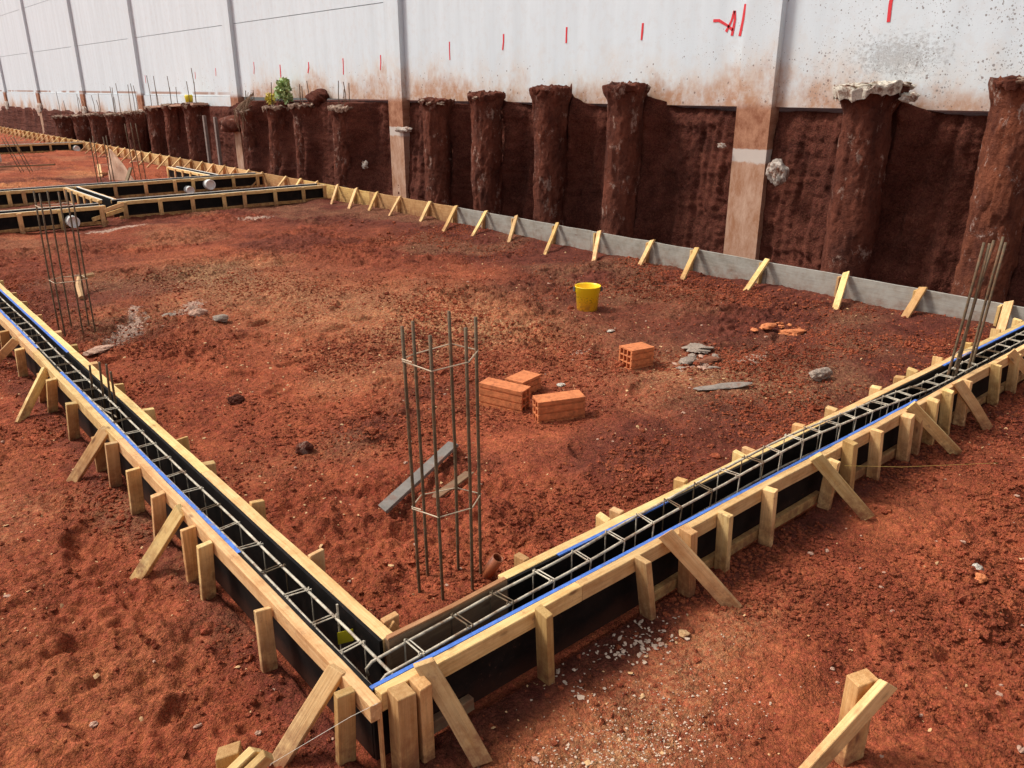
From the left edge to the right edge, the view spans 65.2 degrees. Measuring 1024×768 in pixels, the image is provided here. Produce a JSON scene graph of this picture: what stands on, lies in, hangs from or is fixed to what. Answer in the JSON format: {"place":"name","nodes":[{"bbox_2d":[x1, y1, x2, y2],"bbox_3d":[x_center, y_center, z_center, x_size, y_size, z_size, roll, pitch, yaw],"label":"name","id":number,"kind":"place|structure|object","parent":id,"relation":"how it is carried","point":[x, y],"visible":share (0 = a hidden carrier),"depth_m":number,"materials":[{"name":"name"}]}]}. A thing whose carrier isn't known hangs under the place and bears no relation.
{"place":"outdoors","nodes":[
{"label":"outdoors","id":0,"kind":"place"},
{"bbox_2d":[9,92,354,100],"label":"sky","id":1,"kind":"structure","parent":0,"point":[256,98],"materials":[{"name":"white"}]},
{"bbox_2d":[0,133,1023,767],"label":"ground","id":2,"kind":"structure","parent":0,"point":[170,241],"depth_m":4.79,"materials":[{"name":"soil"}]},
{"bbox_2d":[2,137,32,172],"bbox_3d":[-13.923,-6.339,22.647,0.696,1.252,0.278,-2,20,-6],"label":"column rebar cage","id":3,"kind":"object","parent":2,"relation":"on","point":[17,155],"depth_m":22.59,"materials":[{"name":"metal"}]},
{"bbox_2d":[0,164,55,167],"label":"site board","id":4,"kind":"object","parent":2,"relation":"on","point":[28,165],"visible":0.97,"depth_m":23.79,"materials":[{"name":"brown wood"}]},
{"bbox_2d":[0,141,86,153],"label":"cross formwork","id":5,"kind":"object","parent":2,"relation":"on","point":[35,147],"visible":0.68,"depth_m":30.02,"materials":[{"name":"brown wood"}]},
{"bbox_2d":[0,203,108,233],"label":"cross formwork","id":6,"kind":"object","parent":2,"relation":"on","point":[23,221],"visible":0.71,"depth_m":13.74,"materials":[{"name":"brown wood"}]},
{"bbox_2d":[65,215,79,227],"bbox_3d":[-7.623,-2.819,13.871,0.200,0.200,0.200,-17,26,-38],"label":"pipe sleeve","id":7,"kind":"object","parent":6,"relation":"attached to","point":[67,221],"visible":0.73,"depth_m":13.82,"materials":[{"name":"white plastic"}]},
{"bbox_2d":[92,207,124,221],"bbox_3d":[-7.252,-3.054,14.393,0.028,0.074,0.771,3,26,19],"label":"loose board","id":8,"kind":"object","parent":6,"relation":"attached to","point":[111,213],"visible":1,"depth_m":14.43,"materials":[{"name":"brown wood"}]},
{"bbox_2d":[33,190,95,336],"bbox_3d":[-4.315,-1.036,7.771,0.304,1.651,0.386,5,21,13],"label":"column rebar cage","id":9,"kind":"object","parent":2,"relation":"on","point":[61,206],"depth_m":7.71,"materials":[{"name":"metal"}]},
{"bbox_2d":[73,146,79,150],"bbox_3d":[-16.709,-9.028,30.683,0.220,0.220,0.200,-17,26,-38],"label":"pipe sleeve","id":10,"kind":"object","parent":2,"relation":"on","point":[76,148],"visible":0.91,"depth_m":30.63,"materials":[{"name":"white plastic"}]},
{"bbox_2d":[76,272,94,299],"bbox_3d":[-5.058,-1.153,9.421,0.163,0.194,0.734,-6,21,-15],"label":"crooked wood","id":11,"kind":"object","parent":2,"relation":"on","point":[79,288],"visible":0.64,"depth_m":9.32,"materials":[{"name":"beige wood"}]},
{"bbox_2d":[63,186,114,211],"bbox_3d":[-8.431,-3.574,16.014,0.359,0.503,2.666,-17,26,-38],"label":"cross formwork","id":12,"kind":"object","parent":2,"relation":"on","point":[81,195],"visible":0.5,"depth_m":15.90,"materials":[{"name":"brown wood"}]},
{"bbox_2d":[83,345,115,355],"bbox_3d":[-3.831,-0.320,7.405,0.166,0.046,0.336,10,22,25],"label":"pale lump","id":13,"kind":"object","parent":2,"relation":"on","point":[98,349],"visible":1,"depth_m":7.37,"materials":[{"name":"stone"}]},
{"bbox_2d":[97,165,102,177],"bbox_3d":[-11.428,-5.911,22.170,0.096,0.042,1.674,-13,30,-23],"label":"site board","id":14,"kind":"object","parent":2,"relation":"on","point":[100,171],"visible":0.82,"depth_m":22.00,"materials":[{"name":"brown wood"}]},
{"bbox_2d":[89,136,114,182],"bbox_3d":[-9.429,-4.933,18.488,0.332,1.522,0.357,-5,21,-12],"label":"column rebar cage","id":15,"kind":"object","parent":2,"relation":"on","point":[102,164],"depth_m":18.41,"materials":[{"name":"metal"}]},
{"bbox_2d":[108,149,133,180],"bbox_3d":[-10.046,-5.619,20.603,0.944,0.806,0.153,9,22,24],"label":"torn sheet","id":16,"kind":"object","parent":2,"relation":"on","point":[120,170],"visible":0.73,"depth_m":20.67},
{"bbox_2d":[125,167,132,180],"bbox_3d":[-9.422,-5.055,19.613,0.091,0.611,0.042,-4,-25,16],"label":"site board","id":17,"kind":"object","parent":2,"relation":"on","point":[128,175],"visible":0.56,"depth_m":19.64,"materials":[{"name":"beige wood"}]},
{"bbox_2d":[0,172,263,207],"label":"cross formwork","id":18,"kind":"object","parent":2,"relation":"on","point":[15,197],"visible":0.67,"depth_m":17.81,"materials":[{"name":"brown wood"}]},
{"bbox_2d":[184,186,194,192],"bbox_3d":[-7.423,-4.459,18.391,0.180,0.180,0.200,-17,26,-38],"label":"pipe sleeve","id":19,"kind":"object","parent":18,"relation":"attached to","point":[188,189],"visible":0.84,"depth_m":18.35,"materials":[{"name":"white plastic"}]},
{"bbox_2d":[203,179,215,189],"bbox_3d":[-7.059,-4.651,18.652,0.230,0.230,0.200,-17,26,-38],"label":"pipe sleeve","id":20,"kind":"object","parent":18,"relation":"attached to","point":[209,184],"visible":1,"depth_m":18.61,"materials":[{"name":"white plastic"}]},
{"bbox_2d":[124,123,146,179],"bbox_3d":[-9.285,-5.569,19.869,0.317,1.756,0.258,-17,26,-38],"label":"column rebar cage","id":21,"kind":"object","parent":2,"relation":"on","point":[135,151],"depth_m":19.80,"materials":[{"name":"metal"}]},
{"bbox_2d":[166,166,219,177],"bbox_3d":[-8.103,-5.180,20.353,0.360,0.502,2.907,-17,26,-38],"label":"cross formwork","id":22,"kind":"object","parent":2,"relation":"on","point":[176,172],"visible":0.43,"depth_m":20.48,"materials":[{"name":"brown wood"}]},
{"bbox_2d":[188,308,207,316],"bbox_3d":[-3.328,-0.751,8.480,0.143,0.102,0.263,7,22,19],"label":"stone","id":23,"kind":"object","parent":2,"relation":"on","point":[198,312],"visible":0.93,"depth_m":8.43,"materials":[{"name":"beige stone"}]},
{"bbox_2d":[0,280,399,767],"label":"beam formwork","id":24,"kind":"object","parent":2,"relation":"on","point":[338,683],"visible":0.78,"depth_m":3.86,"materials":[{"name":"brown wood"}]},
{"bbox_2d":[88,361,119,426],"bbox_3d":[-2.810,0.142,5.553,0.084,0.756,0.762,-17,26,-38],"label":"column rebar cage","id":25,"kind":"object","parent":24,"relation":"attached to","point":[108,385],"depth_m":5.38,"materials":[{"name":"metal"}]},
{"bbox_2d":[0,297,392,684],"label":"beam rebar cage","id":26,"kind":"object","parent":24,"relation":"in","point":[343,625],"visible":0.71,"depth_m":4.02,"materials":[{"name":"metal"}]},
{"bbox_2d":[336,604,340,631],"bbox_3d":[-0.692,0.959,3.194,0.011,0.185,0.011,-17,26,-38],"label":"short rod","id":27,"kind":"object","parent":26,"relation":"attached to","point":[337,609],"visible":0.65,"depth_m":3.18,"materials":[{"name":"metal"}]},
{"bbox_2d":[337,629,353,644],"bbox_3d":[-0.659,1.001,3.168,0.063,0.071,0.002,-1,20,-3],"label":"plastic tag","id":28,"kind":"object","parent":26,"relation":"hanging from","point":[344,636],"visible":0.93,"depth_m":3.17,"materials":[{"name":"yellow plastic"}]},
{"bbox_2d":[271,703,377,763],"bbox_3d":[-0.675,1.226,2.761,0.435,0.286,0.012,-1,20,-2],"label":"white string","id":29,"kind":"object","parent":24,"relation":"attached to","point":[323,732],"visible":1,"depth_m":2.75,"materials":[{"name":"white fabric"}]},
{"bbox_2d":[202,115,211,163],"bbox_3d":[-9.297,-7.250,24.464,0.080,1.820,0.110,-17,26,-38],"label":"thin upright","id":30,"kind":"object","parent":2,"relation":"on","point":[207,139],"visible":0.64,"depth_m":24.35,"materials":[{"name":"grey metal"}]},
{"bbox_2d":[213,117,222,165],"bbox_3d":[-8.744,-7.016,23.862,0.080,1.800,0.110,-17,26,-38],"label":"thin upright","id":31,"kind":"object","parent":2,"relation":"on","point":[216,129],"visible":0.64,"depth_m":23.75,"materials":[{"name":"grey metal"}]},
{"bbox_2d":[111,183,326,218],"bbox_3d":[-5.757,-3.637,16.186,4.249,0.503,0.520,-17,26,-38],"label":"cross formwork","id":32,"kind":"object","parent":2,"relation":"on","point":[173,204],"visible":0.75,"depth_m":15.88,"materials":[{"name":"brown wood"}]},
{"bbox_2d":[104,202,123,212],"bbox_3d":[-7.183,-3.188,14.436,0.026,0.074,0.564,0,24,11],"label":"loose board","id":33,"kind":"object","parent":32,"relation":"attached to","point":[113,207],"visible":1,"depth_m":14.41,"materials":[{"name":"brown wood"}]},
{"bbox_2d":[213,314,228,321],"bbox_3d":[-2.986,-0.674,8.210,0.174,0.089,0.135,-17,26,-38],"label":"stone","id":34,"kind":"object","parent":2,"relation":"on","point":[221,318],"visible":1,"depth_m":8.17,"materials":[{"name":"grey stone"}]},
{"bbox_2d":[227,394,244,404],"bbox_3d":[-2.123,0.121,6.157,0.123,0.087,0.107,-2,20,-6],"label":"mud lump","id":35,"kind":"object","parent":2,"relation":"on","point":[235,399],"visible":1,"depth_m":6.12,"materials":[{"name":"soil"}]},
{"bbox_2d":[234,132,245,169],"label":"short column","id":36,"kind":"structure","parent":2,"relation":"on","point":[239,150],"depth_m":23.48,"materials":[{"name":"beige wood"}]},
{"bbox_2d":[215,741,273,767],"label":"corner stake","id":37,"kind":"object","parent":2,"relation":"on","point":[232,755],"visible":1,"depth_m":2.57,"materials":[{"name":"beige wood"}]},
{"bbox_2d":[295,441,313,454],"bbox_3d":[-1.400,0.434,5.400,0.127,0.100,0.109,-4,21,-9],"label":"mud lump","id":38,"kind":"object","parent":2,"relation":"on","point":[304,447],"visible":0.99,"depth_m":5.36,"materials":[{"name":"soil"}]},
{"bbox_2d":[378,441,458,512],"bbox_3d":[-0.563,0.557,4.921,0.075,0.032,0.938,15,26,18],"label":"grey board","id":39,"kind":"object","parent":2,"relation":"on","point":[392,500],"visible":0.89,"depth_m":4.82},
{"bbox_2d":[400,311,481,600],"bbox_3d":[-0.314,0.475,3.724,0.288,1.625,0.328,5,21,14],"label":"column rebar cage","id":40,"kind":"object","parent":2,"relation":"on","point":[431,371],"depth_m":3.65,"materials":[{"name":"metal"}]},
{"bbox_2d":[432,471,473,498],"bbox_3d":[-0.359,0.611,4.858,0.062,0.017,0.379,12,25,30],"label":"splinter","id":41,"kind":"object","parent":2,"relation":"on","point":[462,477],"visible":0.7,"depth_m":4.85,"materials":[{"name":"beige wood"}]},
{"bbox_2d":[482,553,503,578],"bbox_3d":[-0.104,0.917,3.993,0.128,0.164,0.060,8,22,20],"label":"pipe stub","id":42,"kind":"object","parent":2,"relation":"on","point":[492,565],"visible":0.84,"depth_m":3.97,"materials":[{"name":"orange plastic"}]},
{"bbox_2d":[479,377,530,412],"bbox_3d":[-0.058,0.093,6.096,0.370,0.190,0.145,12,24,26],"label":"hollow brick","id":43,"kind":"object","parent":2,"relation":"on","point":[503,395],"visible":0.95,"depth_m":6.04,"materials":[{"name":"ceramic"}]},
{"bbox_2d":[0,126,1023,331],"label":"beam formwork","id":44,"kind":"object","parent":2,"relation":"on","point":[909,301],"visible":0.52,"depth_m":10.84,"materials":[{"name":"grey wood"}]},
{"bbox_2d":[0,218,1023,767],"bbox_3d":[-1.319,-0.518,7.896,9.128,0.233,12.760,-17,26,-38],"label":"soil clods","id":45,"kind":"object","parent":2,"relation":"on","point":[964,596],"visible":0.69,"depth_m":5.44,"materials":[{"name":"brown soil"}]},
{"bbox_2d":[0,227,1023,765],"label":"wood chips","id":46,"kind":"object","parent":2,"relation":"on","point":[96,675],"visible":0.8,"depth_m":5.41,"materials":[{"name":"beige wood"}]},
{"bbox_2d":[1,269,1023,767],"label":"pebbles","id":47,"kind":"object","parent":2,"relation":"on","point":[535,759],"visible":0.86,"depth_m":3.52,"materials":[{"name":"stone"}]},
{"bbox_2d":[505,370,540,393],"bbox_3d":[0.088,0.004,6.403,0.175,0.140,0.250,15,25,35],"label":"hollow brick","id":48,"kind":"object","parent":2,"relation":"on","point":[529,378],"visible":0.5,"depth_m":6.37,"materials":[{"name":"ceramic"}]},
{"bbox_2d":[532,389,584,423],"bbox_3d":[0.344,0.173,5.879,0.360,0.185,0.140,-7,24,-14],"label":"hollow brick","id":49,"kind":"object","parent":2,"relation":"on","point":[562,406],"visible":0.99,"depth_m":5.82,"materials":[{"name":"ceramic"}]},
{"bbox_2d":[573,283,602,311],"bbox_3d":[0.827,-0.947,8.770,0.295,0.275,0.296,-17,26,-38],"label":"bucket","id":50,"kind":"object","parent":2,"relation":"on","point":[587,296],"visible":1,"depth_m":8.68,"materials":[{"name":"plastic"}]},
{"bbox_2d":[552,614,689,703],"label":"white flakes","id":51,"kind":"object","parent":2,"relation":"on","point":[623,651],"visible":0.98,"depth_m":3.49,"materials":[{"name":"white"}]},
{"bbox_2d":[618,342,654,369],"bbox_3d":[1.086,-0.241,6.992,0.250,0.185,0.178,-11,23,-30],"label":"hollow brick","id":52,"kind":"object","parent":2,"relation":"on","point":[634,356],"visible":0.98,"depth_m":6.93,"materials":[{"name":"brick"}]},
{"bbox_2d":[508,634,833,767],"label":"sawdust grit","id":53,"kind":"object","parent":2,"relation":"on","point":[629,739],"visible":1,"depth_m":3.02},
{"bbox_2d":[679,629,689,637],"bbox_3d":[0.764,1.111,3.570,0.056,0.028,0.051,-17,26,-38],"label":"pebble","id":54,"kind":"object","parent":2,"relation":"on","point":[683,633],"visible":1,"depth_m":3.56,"materials":[{"name":"beige stone"}]},
{"bbox_2d":[678,356,695,363],"bbox_3d":[1.529,-0.205,6.995,0.128,0.058,0.207,15,25,35],"label":"rubble piece","id":55,"kind":"object","parent":2,"relation":"on","point":[687,360],"visible":0.95,"depth_m":6.96,"materials":[{"name":"grey stone"}]},
{"bbox_2d":[369,318,1023,767],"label":"beam formwork","id":56,"kind":"object","parent":2,"relation":"on","point":[427,696],"visible":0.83,"depth_m":3.73,"materials":[{"name":"brown wood"}]},
{"bbox_2d":[365,331,1023,679],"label":"beam rebar cage","id":57,"kind":"object","parent":56,"relation":"attached to","point":[513,602],"visible":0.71,"depth_m":3.96,"materials":[{"name":"metal"}]},
{"bbox_2d":[872,463,987,466],"bbox_3d":[2.527,0.491,4.884,1.358,0.252,0.007,-9,22,-22],"label":"yellow string","id":58,"kind":"object","parent":56,"relation":"attached to","point":[916,466],"visible":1,"depth_m":4.85,"materials":[{"name":"yellow"}]},
{"bbox_2d":[944,237,1006,383],"bbox_3d":[3.429,-0.393,5.982,0.693,1.386,0.121,-17,26,-38],"label":"column rebar cage","id":59,"kind":"object","parent":56,"relation":"attached to","point":[974,349],"depth_m":5.87,"materials":[{"name":"metal"}]},
{"bbox_2d":[681,343,713,353],"bbox_3d":[1.685,-0.327,7.305,0.280,0.056,0.275,-9,22,-24],"label":"concrete plate","id":60,"kind":"object","parent":2,"relation":"on","point":[697,348],"visible":1,"depth_m":7.25,"materials":[{"name":"grey concrete"}]},
{"bbox_2d":[694,356,721,363],"bbox_3d":[1.709,-0.211,6.971,0.317,0.040,0.108,-11,23,-27],"label":"rubble piece","id":61,"kind":"object","parent":2,"relation":"on","point":[709,359],"visible":1,"depth_m":6.94,"materials":[{"name":"ceramic"}]},
{"bbox_2d":[693,382,751,389],"bbox_3d":[1.681,0.018,6.354,0.525,0.025,0.112,-5,21,-14],"label":"slab piece","id":62,"kind":"object","parent":2,"relation":"on","point":[728,385],"visible":1,"depth_m":6.34,"materials":[{"name":"concrete"}]},
{"bbox_2d":[759,323,776,329],"bbox_3d":[2.492,-0.562,7.803,0.235,0.073,0.118,-17,26,-38],"label":"clay shard","id":63,"kind":"object","parent":2,"relation":"on","point":[766,326],"visible":1,"depth_m":7.76,"materials":[{"name":"orange ceramic"}]},
{"bbox_2d":[779,329,805,335],"bbox_3d":[2.733,-0.505,7.799,0.294,0.061,0.110,-6,21,-17],"label":"clay shard","id":64,"kind":"object","parent":2,"relation":"on","point":[788,332],"visible":0.98,"depth_m":7.77,"materials":[{"name":"orange ceramic"}]},
{"bbox_2d":[809,367,832,381],"bbox_3d":[2.523,-0.073,6.538,0.190,0.132,0.112,-2,20,-6],"label":"stone","id":65,"kind":"object","parent":2,"relation":"on","point":[818,375],"visible":1,"depth_m":6.50,"materials":[{"name":"grey stone"}]},
{"bbox_2d":[799,668,896,767],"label":"corner stake","id":66,"kind":"object","parent":2,"relation":"on","point":[867,694],"visible":1,"depth_m":2.78,"materials":[{"name":"beige wood"}]},
{"bbox_2d":[972,563,983,570],"bbox_3d":[2.354,0.934,4.046,0.073,0.056,0.060,-17,26,-38],"label":"pebble","id":67,"kind":"object","parent":2,"relation":"on","point":[978,566],"visible":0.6,"depth_m":4.03,"materials":[{"name":"white stone"}]},
{"bbox_2d":[974,573,987,583],"bbox_3d":[2.318,0.956,3.949,0.065,0.043,0.068,-1,20,-3],"label":"pebble","id":68,"kind":"object","parent":2,"relation":"on","point":[981,578],"visible":1,"depth_m":3.93,"materials":[{"name":"orange stone"}]},
{"bbox_2d":[0,94,1023,306],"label":"earth bank","id":69,"kind":"structure","parent":0,"point":[682,195],"depth_m":12.23,"materials":[{"name":"soil"}]},
{"bbox_2d":[51,92,75,139],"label":"concrete pile","id":70,"kind":"object","parent":69,"relation":"on","point":[64,124],"visible":0.52,"depth_m":37.61,"materials":[{"name":"concrete"}]},
{"bbox_2d":[70,97,91,142],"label":"concrete pile","id":71,"kind":"object","parent":69,"relation":"on","point":[82,128],"visible":0.46,"depth_m":35.16,"materials":[{"name":"concrete"}]},
{"bbox_2d":[85,94,110,145],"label":"concrete pile","id":72,"kind":"object","parent":69,"relation":"on","point":[98,126],"visible":0.42,"depth_m":33.30,"materials":[{"name":"concrete"}]},
{"bbox_2d":[103,83,129,148],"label":"concrete pile","id":73,"kind":"object","parent":69,"relation":"on","point":[116,121],"visible":0.5,"depth_m":31.42,"materials":[{"name":"concrete"}]},
{"bbox_2d":[122,83,150,152],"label":"concrete pile","id":74,"kind":"object","parent":69,"relation":"on","point":[138,118],"visible":0.71,"depth_m":29.83,"materials":[{"name":"concrete"}]},
{"bbox_2d":[144,75,164,154],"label":"concrete pile","id":75,"kind":"object","parent":69,"relation":"on","point":[156,140],"visible":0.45,"depth_m":28.06,"materials":[{"name":"concrete"}]},
{"bbox_2d":[144,103,207,107],"bbox_3d":[-11.267,-9.283,26.686,0.480,0.228,4.800,-17,26,-38],"label":"pile cap strip","id":76,"kind":"object","parent":75,"relation":"on","point":[172,105],"visible":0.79,"depth_m":25.90,"materials":[{"name":"stone"}]},
{"bbox_2d":[161,76,180,157],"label":"concrete pile","id":77,"kind":"object","parent":69,"relation":"on","point":[172,125],"visible":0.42,"depth_m":26.70,"materials":[{"name":"concrete"}]},
{"bbox_2d":[180,68,208,161],"bbox_3d":[-10.064,-8.263,25.584,0.849,3.443,0.837,2,20,5],"label":"concrete pile","id":78,"kind":"object","parent":69,"relation":"on","point":[192,114],"visible":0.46,"depth_m":25.30,"materials":[{"name":"concrete"}]},
{"bbox_2d":[184,95,192,101],"bbox_3d":[-10.289,-9.085,25.477,0.260,0.240,0.253,-17,26,-38],"label":"yellow bag","id":79,"kind":"object","parent":78,"relation":"on","point":[187,97],"visible":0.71,"depth_m":25.39,"materials":[{"name":"yellow plastic"}]},
{"bbox_2d":[219,115,240,132],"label":"earth block","id":80,"kind":"structure","parent":69,"relation":"on","point":[228,124],"depth_m":22.93,"materials":[{"name":"soil"}]},
{"bbox_2d":[235,91,256,169],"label":"concrete pile","id":81,"kind":"object","parent":69,"relation":"on","point":[249,141],"visible":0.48,"depth_m":22.36,"materials":[{"name":"concrete"}]},
{"bbox_2d":[233,92,253,138],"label":"dry roots","id":82,"kind":"object","parent":81,"relation":"hanging from","point":[243,104],"visible":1,"depth_m":22.20,"materials":[{"name":"brown plant"}]},
{"bbox_2d":[262,82,288,175],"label":"concrete pile","id":83,"kind":"object","parent":69,"relation":"on","point":[275,114],"visible":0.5,"depth_m":21.05,"materials":[{"name":"concrete"}]},
{"bbox_2d":[265,93,275,104],"bbox_3d":[-6.410,-7.529,21.254,0.309,0.439,0.556,-17,26,-38],"label":"yellowing plant","id":84,"kind":"object","parent":83,"relation":"on","point":[268,99],"visible":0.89,"depth_m":21.17,"materials":[{"name":"yellow plant"}]},
{"bbox_2d":[274,77,292,104],"bbox_3d":[-5.947,-7.615,20.862,0.515,0.770,0.669,-17,26,-38],"label":"wild plant","id":85,"kind":"object","parent":83,"relation":"on","point":[283,88],"visible":1,"depth_m":20.76,"materials":[{"name":"green plant"}]},
{"bbox_2d":[287,81,314,180],"bbox_3d":[-5.206,-6.086,20.312,0.781,3.018,0.831,-17,26,-38],"label":"concrete pile","id":86,"kind":"object","parent":69,"relation":"on","point":[298,110],"visible":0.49,"depth_m":19.98,"materials":[{"name":"concrete"}]},
{"bbox_2d":[305,88,328,106],"bbox_3d":[-4.810,-7.079,19.867,0.495,0.495,0.755,-17,26,-38],"label":"soil lump","id":87,"kind":"object","parent":86,"relation":"on","point":[317,97],"visible":0.88,"depth_m":19.66,"materials":[{"name":"brown soil"}]},
{"bbox_2d":[327,81,353,187],"bbox_3d":[-3.891,-5.564,18.917,0.801,3.008,0.835,-17,26,-38],"label":"concrete pile","id":88,"kind":"object","parent":69,"relation":"on","point":[342,157],"visible":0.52,"depth_m":18.63,"materials":[{"name":"concrete"}]},
{"bbox_2d":[362,160,367,168],"bbox_3d":[-3.431,-5.120,18.678,0.095,0.209,0.224,-17,26,-38],"label":"grout lump","id":89,"kind":"object","parent":69,"relation":"attached to","point":[364,164],"visible":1,"depth_m":18.64,"materials":[{"name":"grey concrete"}]},
{"bbox_2d":[418,97,454,205],"bbox_3d":[-1.496,-4.433,16.326,0.722,2.685,0.721,-17,26,-38],"label":"concrete pile","id":90,"kind":"object","parent":69,"relation":"on","point":[437,150],"visible":0.84,"depth_m":16.00,"materials":[{"name":"concrete"}]},
{"bbox_2d":[467,90,505,214],"bbox_3d":[-0.481,-4.082,15.179,0.739,2.822,0.723,-17,26,-38],"label":"concrete pile","id":91,"kind":"object","parent":69,"relation":"on","point":[486,144],"visible":0.79,"depth_m":14.84,"materials":[{"name":"concrete"}]},
{"bbox_2d":[0,0,1023,259],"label":"precast wall","id":92,"kind":"structure","parent":69,"relation":"on","point":[758,62],"depth_m":14.41,"materials":[{"name":"concrete"}]},
{"bbox_2d":[395,127,412,131],"bbox_3d":[-2.359,-5.556,17.463,0.118,0.131,0.647,-17,26,-38],"label":"grout lump","id":93,"kind":"object","parent":92,"relation":"attached to","point":[402,129],"visible":1,"depth_m":17.41,"materials":[{"name":"white concrete"}]},
{"bbox_2d":[717,143,726,147],"bbox_3d":[3.020,-3.431,11.510,0.097,0.077,0.156,-33,38,-56],"label":"grout lump","id":94,"kind":"object","parent":92,"relation":"attached to","point":[721,145],"visible":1,"depth_m":11.48,"materials":[{"name":"grey concrete"}]},
{"bbox_2d":[765,158,789,185],"bbox_3d":[3.618,-2.887,10.923,0.182,0.379,0.327,-17,26,-38],"label":"grout lump","id":95,"kind":"object","parent":92,"relation":"attached to","point":[777,172],"visible":1,"depth_m":10.87,"materials":[{"name":"grey concrete"}]},
{"bbox_2d":[529,83,571,225],"bbox_3d":[0.665,-3.677,13.934,0.727,2.926,0.730,7,21,18],"label":"concrete pile","id":96,"kind":"object","parent":69,"relation":"on","point":[550,106],"visible":0.77,"depth_m":13.58,"materials":[{"name":"concrete"}]},
{"bbox_2d":[601,80,650,237],"bbox_3d":[1.756,-3.253,12.740,0.796,2.960,0.777,-17,26,-38],"label":"concrete pile","id":97,"kind":"object","parent":69,"relation":"on","point":[625,126],"visible":0.75,"depth_m":12.39,"materials":[{"name":"concrete"}]},
{"bbox_2d":[820,80,919,278],"bbox_3d":[4.285,-2.208,9.947,0.939,2.938,0.790,2,20,4],"label":"concrete pile","id":98,"kind":"object","parent":69,"relation":"on","point":[858,177],"visible":0.8,"depth_m":9.63,"materials":[{"name":"concrete"}]},
{"bbox_2d":[951,75,1023,302],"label":"concrete pile","id":99,"kind":"object","parent":69,"relation":"on","point":[996,211],"visible":0.7,"depth_m":8.55,"materials":[{"name":"concrete"}]}
]}

